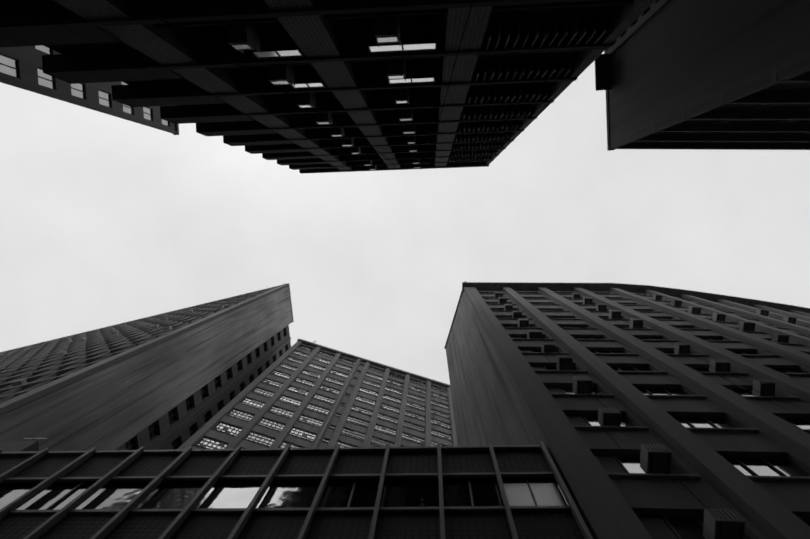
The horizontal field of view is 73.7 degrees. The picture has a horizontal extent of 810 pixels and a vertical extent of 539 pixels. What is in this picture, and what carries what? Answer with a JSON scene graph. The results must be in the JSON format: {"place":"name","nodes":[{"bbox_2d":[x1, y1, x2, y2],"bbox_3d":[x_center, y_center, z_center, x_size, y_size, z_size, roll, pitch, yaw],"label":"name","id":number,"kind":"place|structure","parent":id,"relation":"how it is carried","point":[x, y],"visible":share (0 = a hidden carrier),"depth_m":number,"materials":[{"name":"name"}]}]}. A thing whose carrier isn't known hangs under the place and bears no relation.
{"place":"outdoors","nodes":[
{"label":"outdoors","id":0,"kind":"place"},
{"bbox_2d":[0,0,654,173],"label":"dark tower","id":1,"kind":"structure","parent":0,"point":[315,86],"depth_m":14.55,"materials":[{"name":"black concrete"}]},
{"bbox_2d":[0,52,809,384],"label":"sky","id":2,"kind":"structure","parent":0,"point":[106,220],"materials":[{"name":"white"}]},
{"bbox_2d":[444,281,809,538],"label":"building","id":3,"kind":"structure","parent":0,"point":[647,412],"depth_m":19.59,"materials":[{"name":"grey concrete"}]},
{"bbox_2d":[595,0,809,150],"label":"building block","id":4,"kind":"structure","parent":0,"point":[708,74],"depth_m":23.02,"materials":[{"name":"black concrete"}]},
{"bbox_3d":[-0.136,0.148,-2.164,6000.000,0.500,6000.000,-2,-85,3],"label":"ground","id":5,"kind":"structure","parent":0,"visible":0},
{"bbox_2d":[0,45,178,134],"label":"building","id":6,"kind":"structure","parent":5,"relation":"on","point":[21,67],"depth_m":35.64,"materials":[{"name":"concrete"}]},
{"bbox_2d":[0,283,293,450],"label":"building slab","id":7,"kind":"structure","parent":5,"relation":"on","point":[175,379],"depth_m":43.69,"materials":[{"name":"concrete"}]},
{"bbox_2d":[0,438,592,538],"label":"building","id":8,"kind":"structure","parent":5,"relation":"on","point":[489,491],"depth_m":12.68,"materials":[{"name":"glass"}]},
{"bbox_2d":[178,339,457,448],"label":"tower building","id":9,"kind":"structure","parent":5,"relation":"on","point":[300,393],"depth_m":54.49,"materials":[{"name":"grey concrete"}]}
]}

